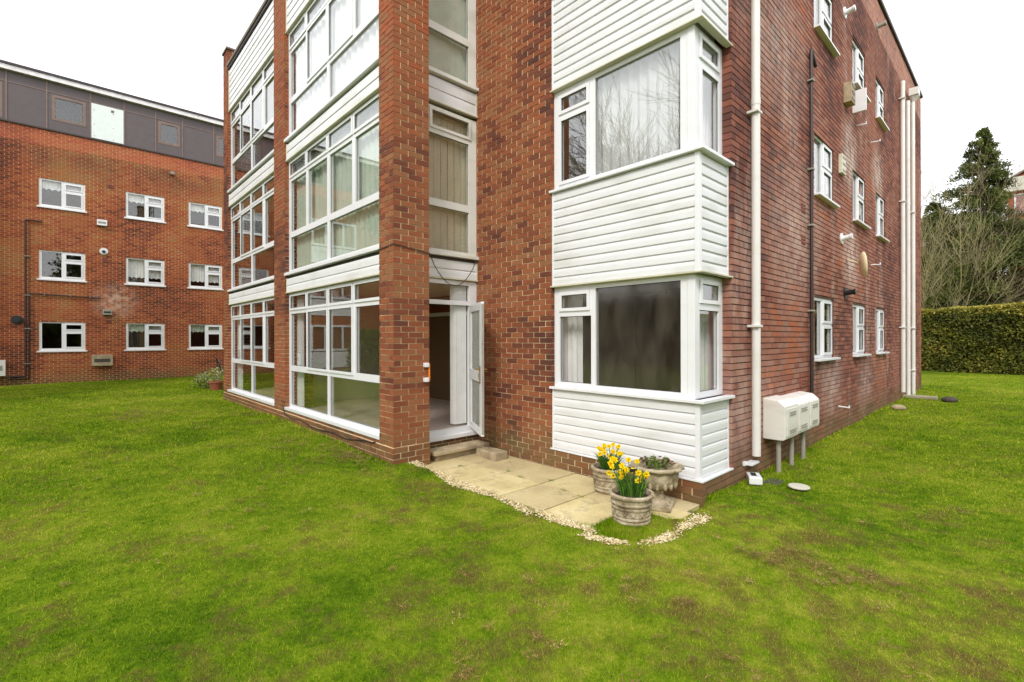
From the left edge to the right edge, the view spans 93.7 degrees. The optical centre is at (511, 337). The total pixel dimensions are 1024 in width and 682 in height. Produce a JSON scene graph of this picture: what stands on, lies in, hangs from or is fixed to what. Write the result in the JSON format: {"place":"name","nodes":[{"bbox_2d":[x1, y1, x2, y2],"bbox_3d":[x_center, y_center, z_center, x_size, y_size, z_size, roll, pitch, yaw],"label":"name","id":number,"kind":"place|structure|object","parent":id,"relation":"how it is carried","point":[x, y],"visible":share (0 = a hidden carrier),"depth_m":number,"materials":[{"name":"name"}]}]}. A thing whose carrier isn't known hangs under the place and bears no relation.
{"place":"outdoors","nodes":[
{"label":"outdoors","id":0,"kind":"place"},
{"bbox_2d":[0,370,1023,681],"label":"lawn","id":1,"kind":"structure","parent":0,"point":[650,646],"depth_m":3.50,"materials":[{"name":"plant"}]},
{"bbox_2d":[0,59,223,385],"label":"apartment building","id":2,"kind":"structure","parent":1,"relation":"on","point":[91,141],"depth_m":18.86,"materials":[{"name":"red brick"}]},
{"bbox_2d":[0,360,5,375],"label":"meter box","id":3,"kind":"object","parent":2,"relation":"attached to","point":[2,367],"visible":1,"depth_m":16.65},
{"bbox_2d":[9,219,99,379],"bbox_3d":[-16.807,-1.385,17.714,2.451,5.732,0.099,0,0,-43],"label":"gas pipe","id":4,"kind":"object","parent":2,"relation":"attached to","point":[26,295],"visible":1,"depth_m":17.16,"materials":[{"name":"metal"}]},
{"bbox_2d":[42,180,80,191],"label":"net curtain","id":5,"kind":"object","parent":2,"relation":"hanging from","point":[51,185],"visible":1,"depth_m":17.84,"materials":[{"name":"fabric"}]},
{"bbox_2d":[39,321,84,350],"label":"window","id":6,"kind":"structure","parent":2,"relation":"in","point":[64,331],"depth_m":17.93,"materials":[{"name":"white plastic"}]},
{"bbox_2d":[39,250,84,280],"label":"window","id":7,"kind":"structure","parent":2,"relation":"in","point":[64,261],"depth_m":17.94,"materials":[{"name":"white plastic"}]},
{"bbox_2d":[39,178,84,210],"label":"window","id":8,"kind":"structure","parent":2,"relation":"in","point":[64,191],"depth_m":17.94,"materials":[{"name":"white plastic"}]},
{"bbox_2d":[92,355,112,365],"bbox_3d":[-15.829,0.876,18.538,0.620,0.420,0.225,0,0,-43],"label":"balanced flue","id":9,"kind":"object","parent":2,"relation":"attached to","point":[102,360],"visible":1,"depth_m":18.46,"materials":[{"name":"metal"}]},
{"bbox_2d":[128,259,160,279],"bbox_3d":[-15.035,-2.811,19.663,1.185,0.810,0.025,0,0,-43],"label":"net curtain","id":10,"kind":"object","parent":2,"relation":"hanging from","point":[136,268],"visible":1,"depth_m":19.55,"materials":[{"name":"fabric"}]},
{"bbox_2d":[128,194,160,203],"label":"net curtain","id":11,"kind":"object","parent":2,"relation":"hanging from","point":[135,198],"visible":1,"depth_m":19.52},
{"bbox_2d":[128,324,160,331],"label":"net curtain","id":12,"kind":"object","parent":2,"relation":"hanging from","point":[132,328],"visible":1,"depth_m":19.54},
{"bbox_2d":[126,323,163,349],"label":"window","id":13,"kind":"structure","parent":2,"relation":"in","point":[146,325],"depth_m":19.60,"materials":[{"name":"white plastic"}]},
{"bbox_2d":[126,257,163,285],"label":"window","id":14,"kind":"structure","parent":2,"relation":"in","point":[146,261],"depth_m":19.62,"materials":[{"name":"white plastic"}]},
{"bbox_2d":[126,192,163,221],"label":"window","id":15,"kind":"structure","parent":2,"relation":"in","point":[146,197],"depth_m":19.62,"materials":[{"name":"white plastic"}]},
{"bbox_2d":[191,264,218,283],"bbox_3d":[-13.501,-2.813,21.096,1.185,0.810,0.025,0,0,-43],"label":"net curtain","id":16,"kind":"object","parent":2,"relation":"hanging from","point":[197,273],"visible":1,"depth_m":21.00,"materials":[{"name":"fabric"}]},
{"bbox_2d":[191,325,218,332],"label":"net curtain","id":17,"kind":"object","parent":2,"relation":"hanging from","point":[198,328],"visible":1,"depth_m":20.98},
{"bbox_2d":[191,204,218,212],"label":"net curtain","id":18,"kind":"object","parent":2,"relation":"hanging from","point":[197,208],"visible":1,"depth_m":20.97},
{"bbox_2d":[189,324,221,348],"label":"window","id":19,"kind":"structure","parent":2,"relation":"in","point":[207,331],"depth_m":21.07,"materials":[{"name":"white plastic"}]},
{"bbox_2d":[189,263,221,288],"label":"window","id":20,"kind":"structure","parent":2,"relation":"in","point":[219,273],"depth_m":21.07,"materials":[{"name":"white plastic"}]},
{"bbox_2d":[189,202,221,229],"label":"window","id":21,"kind":"structure","parent":2,"relation":"in","point":[206,212],"depth_m":21.05,"materials":[{"name":"white plastic"}]},
{"bbox_2d":[189,372,219,388],"bbox_3d":[-9.831,1.425,15.413,0.934,0.662,0.872,0,0,-43],"label":"leafy plant","id":22,"kind":"object","parent":1,"relation":"on","point":[206,385],"visible":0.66,"depth_m":15.29,"materials":[{"name":"green plant"}]},
{"bbox_2d":[208,380,223,389],"bbox_3d":[-9.236,1.509,14.998,0.460,0.310,0.460,0,0,-43],"label":"flower pot","id":23,"kind":"object","parent":1,"relation":"on","point":[217,385],"visible":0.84,"depth_m":14.85,"materials":[{"name":"ceramic"}]},
{"bbox_2d":[205,366,223,382],"bbox_3d":[-9.211,1.165,15.027,0.649,0.550,0.665,0,0,22],"label":"leafy plant","id":24,"kind":"object","parent":23,"relation":"in","point":[213,377],"visible":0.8,"depth_m":14.96,"materials":[{"name":"green plant"}]},
{"bbox_2d":[222,0,922,508],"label":"apartment building","id":25,"kind":"structure","parent":1,"relation":"on","point":[632,252],"depth_m":6.97,"materials":[{"name":"brick"}]},
{"bbox_2d":[237,307,242,388],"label":"curtain","id":26,"kind":"object","parent":25,"relation":"hanging from","point":[239,375],"visible":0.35,"depth_m":12.42,"materials":[{"name":"fabric"}]},
{"bbox_2d":[227,297,273,405],"bbox_3d":[-6.046,0.273,11.124,0.145,2.230,3.780,0,0,-43],"label":"window","id":27,"kind":"structure","parent":25,"relation":"in","point":[265,314],"depth_m":11.11,"materials":[{"name":"white plastic"}]},
{"bbox_2d":[227,55,273,192],"bbox_3d":[-6.056,-4.802,11.124,0.145,2.090,3.780,0,0,-43],"label":"window","id":28,"kind":"structure","parent":25,"relation":"in","point":[266,80],"depth_m":11.10,"materials":[{"name":"white plastic"}]},
{"bbox_2d":[227,175,274,291],"bbox_3d":[-6.051,-2.282,11.124,0.145,2.190,3.780,0,0,-43],"label":"window","id":29,"kind":"structure","parent":25,"relation":"in","point":[263,200],"depth_m":11.11,"materials":[{"name":"white plastic"}]},
{"bbox_2d":[296,296,304,406],"bbox_3d":[-4.118,0.280,9.299,0.078,2.150,0.440,0,0,-43],"label":"curtain","id":30,"kind":"object","parent":25,"relation":"hanging from","point":[300,376],"visible":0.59,"depth_m":9.25,"materials":[{"name":"fabric"}]},
{"bbox_2d":[282,405,375,442],"bbox_3d":[-3.133,1.414,7.866,0.018,0.251,3.768,0,0,-43],"label":"cable","id":31,"kind":"object","parent":25,"relation":"attached to","point":[329,431],"visible":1,"depth_m":7.54,"materials":[{"name":"black plastic"}]},
{"bbox_2d":[284,0,378,142],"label":"window","id":32,"kind":"structure","parent":25,"relation":"in","point":[357,31],"depth_m":7.95,"materials":[{"name":"white plastic"}]},
{"bbox_2d":[284,276,379,439],"bbox_3d":[-3.039,0.268,7.905,0.145,2.230,3.810,0,0,-43],"label":"window","id":33,"kind":"structure","parent":25,"relation":"in","point":[367,430],"depth_m":7.87,"materials":[{"name":"white plastic"}]},
{"bbox_2d":[284,93,379,275],"bbox_3d":[-3.044,-2.287,7.905,0.145,2.190,3.810,0,0,-43],"label":"window","id":34,"kind":"structure","parent":25,"relation":"in","point":[357,132],"depth_m":7.87,"materials":[{"name":"white plastic"}]},
{"bbox_2d":[295,0,378,128],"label":"curtain","id":35,"kind":"object","parent":25,"relation":"hanging from","point":[356,57],"visible":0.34,"depth_m":7.86,"materials":[{"name":"fabric"}]},
{"bbox_2d":[297,106,379,267],"bbox_3d":[-2.932,-2.323,7.996,0.036,2.050,3.650,0,0,-43],"label":"curtain","id":36,"kind":"object","parent":25,"relation":"hanging from","point":[356,230],"visible":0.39,"depth_m":7.76,"materials":[{"name":"fabric"}]},
{"bbox_2d":[378,243,476,285],"bbox_3d":[-1.088,-0.983,6.851,1.587,0.467,0.398,0,0,-43],"label":"cable","id":37,"kind":"object","parent":25,"relation":"attached to","point":[432,261],"visible":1,"depth_m":6.61,"materials":[{"name":"black plastic"}]},
{"bbox_2d":[428,0,466,81],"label":"vertical blind","id":38,"kind":"object","parent":25,"relation":"hanging from","point":[447,56],"visible":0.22,"depth_m":7.39,"materials":[{"name":"fabric"}]},
{"bbox_2d":[429,112,466,252],"bbox_3d":[-1.085,-2.351,7.292,1.000,2.040,0.040,0,0,-43],"label":"vertical blind","id":39,"kind":"object","parent":25,"relation":"hanging from","point":[452,187],"visible":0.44,"depth_m":7.39,"materials":[{"name":"fabric"}]},
{"bbox_2d":[428,104,478,260],"bbox_3d":[-0.977,-2.321,7.223,1.136,2.200,0.130,0,0,-43],"label":"window","id":40,"kind":"structure","parent":25,"relation":"in","point":[469,140],"depth_m":7.49,"materials":[{"name":"white paint"}]},
{"bbox_2d":[428,0,478,93],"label":"window","id":41,"kind":"structure","parent":25,"relation":"in","point":[469,42],"depth_m":7.51,"materials":[{"name":"white paint"}]},
{"bbox_2d":[450,285,465,423],"bbox_3d":[-0.840,0.244,7.491,0.229,2.190,0.112,0,0,-43],"label":"vertical blind","id":42,"kind":"object","parent":25,"relation":"hanging from","point":[457,363],"visible":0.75,"depth_m":7.45,"materials":[{"name":"fabric"}]},
{"bbox_2d":[469,302,486,436],"bbox_3d":[-0.527,0.438,7.093,0.157,1.880,0.884,0,0,-16],"label":"door","id":43,"kind":"structure","parent":25,"relation":"in","point":[476,311],"depth_m":7.03,"materials":[{"name":"white plastic"}]},
{"bbox_2d":[563,285,582,382],"bbox_3d":[0.801,-0.079,6.601,0.052,1.450,0.420,0,0,-43],"label":"curtain","id":44,"kind":"object","parent":25,"relation":"hanging from","point":[572,349],"visible":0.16,"depth_m":6.54,"materials":[{"name":"fabric"}]},
{"bbox_2d":[554,28,686,188],"bbox_3d":[1.229,-2.632,5.808,0.073,1.323,1.890,0,0,-43],"label":"window","id":45,"kind":"structure","parent":25,"relation":"in","point":[589,106],"depth_m":6.02,"materials":[{"name":"white plastic"}]},
{"bbox_2d":[554,274,687,398],"bbox_3d":[1.234,-0.012,5.808,0.073,1.323,1.890,0,0,-43],"label":"window","id":46,"kind":"structure","parent":25,"relation":"in","point":[591,290],"depth_m":6.00,"materials":[{"name":"white plastic"}]},
{"bbox_2d":[598,41,678,173],"bbox_3d":[1.425,-2.680,5.779,0.056,1.350,1.240,0,0,-43],"label":"curtain","id":47,"kind":"object","parent":25,"relation":"hanging from","point":[638,110],"visible":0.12,"depth_m":5.67,"materials":[{"name":"fabric"}]},
{"bbox_2d":[697,273,714,390],"bbox_3d":[2.377,-0.082,5.737,0.770,1.450,0.056,0,0,-43],"label":"curtain","id":48,"kind":"object","parent":25,"relation":"hanging from","point":[706,350],"visible":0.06,"depth_m":5.64,"materials":[{"name":"fabric"}]},
{"bbox_2d":[703,52,712,148],"bbox_3d":[2.336,-2.697,5.702,0.870,1.280,0.057,0,0,-43],"label":"curtain","id":49,"kind":"object","parent":25,"relation":"hanging from","point":[708,113],"visible":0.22,"depth_m":5.66,"materials":[{"name":"fabric"}]},
{"bbox_2d":[697,27,721,154],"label":"window","id":50,"kind":"structure","parent":25,"relation":"in","point":[712,72],"depth_m":5.33,"materials":[{"name":"white plastic"}]},
{"bbox_2d":[697,274,722,398],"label":"window","id":51,"kind":"structure","parent":25,"relation":"in","point":[715,305],"depth_m":5.40,"materials":[{"name":"white plastic"}]},
{"bbox_2d":[747,0,762,456],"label":"downpipe","id":52,"kind":"object","parent":25,"relation":"attached to","point":[755,112],"visible":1,"depth_m":5.68,"materials":[{"name":"plastic"}]},
{"bbox_2d":[763,395,797,471],"bbox_3d":[3.435,1.276,6.115,0.470,1.029,0.281,0,0,-43],"label":"meter box","id":53,"kind":"object","parent":25,"relation":"attached to","point":[780,418],"visible":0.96,"depth_m":5.99,"materials":[{"name":"plastic"}]},
{"bbox_2d":[786,406,797,436],"bbox_3d":[3.523,1.051,6.020,0.410,0.340,0.021,0,0,-43],"label":"door","id":54,"kind":"structure","parent":53,"relation":"in","point":[792,413],"depth_m":5.99,"materials":[{"name":"plastic"}]},
{"bbox_2d":[781,394,808,464],"bbox_3d":[3.786,1.286,6.450,0.470,1.009,0.271,0,0,-43],"label":"meter box","id":55,"kind":"object","parent":25,"relation":"attached to","point":[803,412],"visible":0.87,"depth_m":6.34,"materials":[{"name":"plastic"}]},
{"bbox_2d":[798,403,808,431],"bbox_3d":[3.871,1.050,6.359,0.410,0.340,0.021,0,0,-43],"label":"door","id":56,"kind":"structure","parent":55,"relation":"in","point":[803,410],"depth_m":6.34,"materials":[{"name":"plastic"}]},
{"bbox_2d":[789,391,818,458],"bbox_3d":[4.140,1.285,6.781,0.470,1.009,0.271,0,0,-43],"label":"meter box","id":57,"kind":"object","parent":25,"relation":"attached to","point":[812,399],"visible":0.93,"depth_m":6.67,"materials":[{"name":"plastic"}]},
{"bbox_2d":[810,399,818,426],"bbox_3d":[4.225,1.050,6.690,0.410,0.340,0.021,0,0,-43],"label":"door","id":58,"kind":"structure","parent":57,"relation":"in","point":[814,405],"depth_m":6.67,"materials":[{"name":"plastic"}]},
{"bbox_2d":[807,48,817,393],"bbox_3d":[4.268,-1.622,7.037,1.278,5.569,0.079,0,0,-43],"label":"gas pipe","id":59,"kind":"object","parent":25,"relation":"attached to","point":[810,81],"visible":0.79,"depth_m":7.28,"materials":[{"name":"metal"}]},
{"bbox_2d":[814,297,831,358],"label":"window","id":60,"kind":"structure","parent":25,"relation":"in","point":[822,324],"depth_m":7.96,"materials":[{"name":"white plastic"}]},
{"bbox_2d":[814,134,831,199],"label":"window","id":61,"kind":"structure","parent":25,"relation":"in","point":[823,170],"depth_m":7.95,"materials":[{"name":"white plastic"}]},
{"bbox_2d":[817,0,831,40],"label":"window","id":62,"kind":"structure","parent":25,"relation":"in","point":[824,18],"depth_m":8.15,"materials":[{"name":"white plastic"}]},
{"bbox_2d":[838,153,845,175],"bbox_3d":[5.915,-3.094,8.587,0.260,0.340,0.065,0,0,-43],"label":"vent box","id":63,"kind":"object","parent":25,"relation":"attached to","point":[842,163],"visible":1,"depth_m":8.51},
{"bbox_2d":[843,81,854,107],"bbox_3d":[6.192,-4.464,8.800,0.280,0.360,0.135,0,0,-43],"label":"balanced flue","id":64,"kind":"object","parent":25,"relation":"attached to","point":[849,94],"visible":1,"depth_m":8.72,"materials":[{"name":"metal"}]},
{"bbox_2d":[843,4,855,18],"bbox_3d":[6.166,-5.964,8.752,0.198,0.198,0.174,0,0,-43],"label":"flue","id":65,"kind":"object","parent":25,"relation":"attached to","point":[849,10],"visible":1,"depth_m":8.74,"materials":[{"name":"white plastic"}]},
{"bbox_2d":[847,252,867,277],"bbox_3d":[6.129,-1.256,8.504,0.090,0.446,0.974,0,0,21],"label":"satellite dish","id":66,"kind":"object","parent":25,"relation":"attached to","point":[863,265],"visible":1,"depth_m":8.16,"materials":[{"name":"metal"}]},
{"bbox_2d":[852,304,863,354],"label":"window","id":67,"kind":"structure","parent":25,"relation":"in","point":[857,326],"depth_m":9.62,"materials":[{"name":"white plastic"}]},
{"bbox_2d":[852,39,863,87],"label":"window","id":68,"kind":"structure","parent":25,"relation":"in","point":[858,60],"depth_m":9.63,"materials":[{"name":"white plastic"}]},
{"bbox_2d":[853,171,863,221],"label":"window","id":69,"kind":"structure","parent":25,"relation":"in","point":[858,184],"depth_m":9.62,"materials":[{"name":"white plastic"}]},
{"bbox_2d":[852,88,866,113],"bbox_3d":[6.622,-4.515,9.145,0.040,0.420,0.219,0,0,-43],"label":"vent cover","id":70,"kind":"object","parent":25,"relation":"attached to","point":[860,100],"visible":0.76,"depth_m":9.12,"materials":[{"name":"white plastic"}]},
{"bbox_2d":[875,81,882,118],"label":"window","id":71,"kind":"structure","parent":25,"relation":"in","point":[879,93],"depth_m":11.03,"materials":[{"name":"white plastic"}]},
{"bbox_2d":[875,309,883,351],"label":"window","id":72,"kind":"structure","parent":25,"relation":"in","point":[879,313],"depth_m":11.06,"materials":[{"name":"white plastic"}]},
{"bbox_2d":[875,193,883,235],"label":"window","id":73,"kind":"structure","parent":25,"relation":"in","point":[879,208],"depth_m":11.02,"materials":[{"name":"white plastic"}]},
{"bbox_2d":[899,80,905,391],"bbox_3d":[10.239,-2.646,12.581,0.141,8.150,0.131,0,0,-43],"label":"downpipe","id":74,"kind":"object","parent":25,"relation":"attached to","point":[902,98],"visible":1,"depth_m":12.55,"materials":[{"name":"plastic"}]},
{"bbox_2d":[905,100,910,394],"bbox_3d":[10.840,-2.447,13.130,0.105,8.050,0.105,0,0,-43],"label":"downpipe","id":75,"kind":"object","parent":25,"relation":"attached to","point":[908,331],"visible":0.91,"depth_m":13.09,"materials":[{"name":"plastic"}]},
{"bbox_2d":[909,86,919,394],"bbox_3d":[11.460,-2.728,13.711,0.320,8.710,0.300,0,0,-43],"label":"downpipe","id":76,"kind":"object","parent":25,"relation":"attached to","point":[914,93],"visible":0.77,"depth_m":13.67,"materials":[{"name":"plastic"}]},
{"bbox_2d":[589,515,651,540],"bbox_3d":[0.977,1.710,4.218,0.436,0.141,0.540,0,0,-43],"label":"grass patch","id":77,"kind":"object","parent":1,"relation":"on","point":[610,525],"visible":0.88,"depth_m":4.17,"materials":[{"name":"green plant"}]},
{"bbox_2d":[609,485,654,527],"bbox_3d":[1.100,1.558,4.412,0.410,0.285,0.410,0,0,-43],"label":"flower pot","id":78,"kind":"object","parent":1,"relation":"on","point":[632,510],"visible":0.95,"depth_m":4.27,"materials":[{"name":"stone"}]},
{"bbox_2d":[606,456,650,497],"bbox_3d":[1.107,1.300,4.429,0.395,0.363,0.423,0,0,-12],"label":"daffodil plant","id":79,"kind":"object","parent":78,"relation":"in","point":[636,490],"visible":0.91,"depth_m":4.40,"materials":[{"name":"yellow plant"}]},
{"bbox_2d":[746,472,762,484],"bbox_3d":[2.804,1.626,5.554,0.140,0.092,0.240,0,0,18],"label":"gully fitting","id":80,"kind":"object","parent":1,"relation":"on","point":[753,478],"visible":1,"depth_m":5.46,"materials":[{"name":"white plastic"}]},
{"bbox_2d":[788,483,809,489],"bbox_3d":[3.162,1.641,5.287,0.216,0.024,0.216,0,0,-43],"label":"drain cover","id":81,"kind":"object","parent":1,"relation":"on","point":[797,486],"visible":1,"depth_m":5.26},
{"bbox_2d":[903,394,937,399],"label":"splash slab","id":82,"kind":"structure","parent":1,"relation":"on","point":[922,397],"depth_m":12.74,"materials":[{"name":"concrete"}]},
{"bbox_2d":[921,201,992,306],"bbox_3d":[27.647,-3.261,31.358,10.885,11.564,9.949,0,0,-43],"label":"conifer tree","id":83,"kind":"object","parent":1,"relation":"on","point":[933,209],"visible":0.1,"depth_m":31.15,"materials":[{"name":"green plant"}]},
{"bbox_2d":[921,126,1023,316],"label":"conifer tree","id":84,"kind":"object","parent":1,"relation":"on","point":[990,155],"visible":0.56,"depth_m":27.08,"materials":[{"name":"green plant"}]},
{"bbox_2d":[921,302,1023,374],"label":"hedge","id":85,"kind":"object","parent":1,"relation":"on","point":[978,341],"visible":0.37,"depth_m":21.73,"materials":[{"name":"green plant"}]},
{"bbox_2d":[921,160,1023,316],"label":"bare tree","id":86,"kind":"object","parent":1,"relation":"on","point":[924,283],"visible":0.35,"depth_m":24.22,"materials":[{"name":"plant"}]},
{"bbox_2d":[921,132,1023,314],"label":"bare tree","id":87,"kind":"object","parent":1,"relation":"on","point":[983,244],"visible":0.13,"depth_m":26.13,"materials":[{"name":"brown plant"}]},
{"bbox_2d":[968,230,1023,304],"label":"conifer tree","id":88,"kind":"object","parent":1,"relation":"on","point":[1014,291],"visible":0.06,"depth_m":26.91,"materials":[{"name":"green plant"}]},
{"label":"soil bed","id":89,"kind":"structure","parent":1,"relation":"on","visible":0},
{"bbox_2d":[424,458,472,471],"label":"paving slab","id":90,"kind":"structure","parent":89,"relation":"on","point":[448,464],"depth_m":6.54,"materials":[{"name":"stone"}]},
{"bbox_2d":[430,440,489,461],"bbox_3d":[-0.814,1.683,7.053,0.980,0.192,0.350,0,0,-43],"label":"door step","id":91,"kind":"object","parent":89,"relation":"on","point":[442,453],"depth_m":6.93,"materials":[{"name":"concrete"}]},
{"bbox_2d":[437,463,503,483],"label":"paving slab","id":92,"kind":"structure","parent":89,"relation":"on","point":[470,472],"depth_m":6.14,"materials":[{"name":"stone"}]},
{"bbox_2d":[457,453,487,462],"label":"paving slab","id":93,"kind":"structure","parent":89,"relation":"on","point":[472,458],"depth_m":6.85,"materials":[{"name":"stone"}]},
{"bbox_2d":[476,446,506,461],"bbox_3d":[-0.292,1.695,6.912,0.230,0.165,0.430,0,0,-43],"label":"step block","id":94,"kind":"object","parent":89,"relation":"on","point":[491,453],"depth_m":6.80,"materials":[{"name":"concrete"}]},
{"bbox_2d":[466,473,539,498],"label":"paving slab","id":95,"kind":"structure","parent":89,"relation":"on","point":[502,484],"depth_m":5.67,"materials":[{"name":"stone"}]},
{"bbox_2d":[475,456,538,472],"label":"paving slab","id":96,"kind":"structure","parent":89,"relation":"on","point":[509,463],"depth_m":6.53,"materials":[{"name":"stone"}]},
{"bbox_2d":[506,464,574,483],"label":"paving slab","id":97,"kind":"structure","parent":89,"relation":"on","point":[540,473],"depth_m":6.08,"materials":[{"name":"stone"}]},
{"bbox_2d":[502,484,579,513],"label":"paving slab","id":98,"kind":"structure","parent":89,"relation":"on","point":[542,497],"depth_m":5.17,"materials":[{"name":"stone"}]},
{"bbox_2d":[409,460,711,545],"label":"gravel","id":99,"kind":"structure","parent":89,"relation":"on","point":[559,518],"depth_m":4.43,"materials":[{"name":"gravel"}]},
{"bbox_2d":[543,474,596,496],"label":"paving slab","id":100,"kind":"structure","parent":89,"relation":"on","point":[579,484],"depth_m":5.64,"materials":[{"name":"stone"}]},
{"bbox_2d":[545,497,611,527],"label":"paving slab","id":101,"kind":"structure","parent":89,"relation":"on","point":[586,511],"depth_m":4.79,"materials":[{"name":"stone"}]},
{"bbox_2d":[584,492,611,504],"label":"paving slab","id":102,"kind":"structure","parent":89,"relation":"on","point":[600,497],"depth_m":5.18,"materials":[{"name":"stone"}]},
{"bbox_2d":[591,462,627,494],"bbox_3d":[1.094,1.583,5.393,0.410,0.280,0.410,0,0,-43],"label":"flower pot","id":103,"kind":"object","parent":102,"relation":"on","point":[604,483],"visible":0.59,"depth_m":5.26,"materials":[{"name":"stone"}]},
{"bbox_2d":[591,442,624,469],"bbox_3d":[1.085,1.348,5.389,0.404,0.346,0.432,0,0,-43],"label":"daffodil plant","id":104,"kind":"object","parent":103,"relation":"in","point":[602,461],"visible":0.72,"depth_m":5.38,"materials":[{"name":"yellow plant"}]},
{"bbox_2d":[652,508,691,518],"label":"paving slab","id":105,"kind":"structure","parent":89,"relation":"on","point":[676,513],"depth_m":4.67,"materials":[{"name":"stone"}]},
{"bbox_2d":[629,458,684,512],"bbox_3d":[1.473,1.498,4.888,0.538,0.426,0.534,0,0,27],"label":"stone urn","id":106,"kind":"object","parent":105,"relation":"on","point":[661,481],"visible":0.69,"depth_m":4.73,"materials":[{"name":"stone"}]},
{"bbox_2d":[639,455,675,469],"bbox_3d":[1.477,1.237,4.881,0.354,0.137,0.342,0,0,-15],"label":"succulent plant","id":107,"kind":"object","parent":106,"relation":"in","point":[654,463],"visible":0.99,"depth_m":4.84,"materials":[{"name":"green plant"}]},
{"bbox_2d":[667,496,698,512],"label":"paving slab","id":108,"kind":"structure","parent":89,"relation":"on","point":[683,505],"depth_m":4.89,"materials":[{"name":"stone"}]},
{"bbox_2d":[0,0,1023,274],"label":"sky","id":109,"kind":"structure","parent":0,"point":[965,58],"materials":[{"name":"white"}]},
{"bbox_2d":[991,162,1023,267],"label":"gabled building","id":110,"kind":"structure","parent":0,"point":[1020,176],"depth_m":41.64,"materials":[{"name":"white brick"}]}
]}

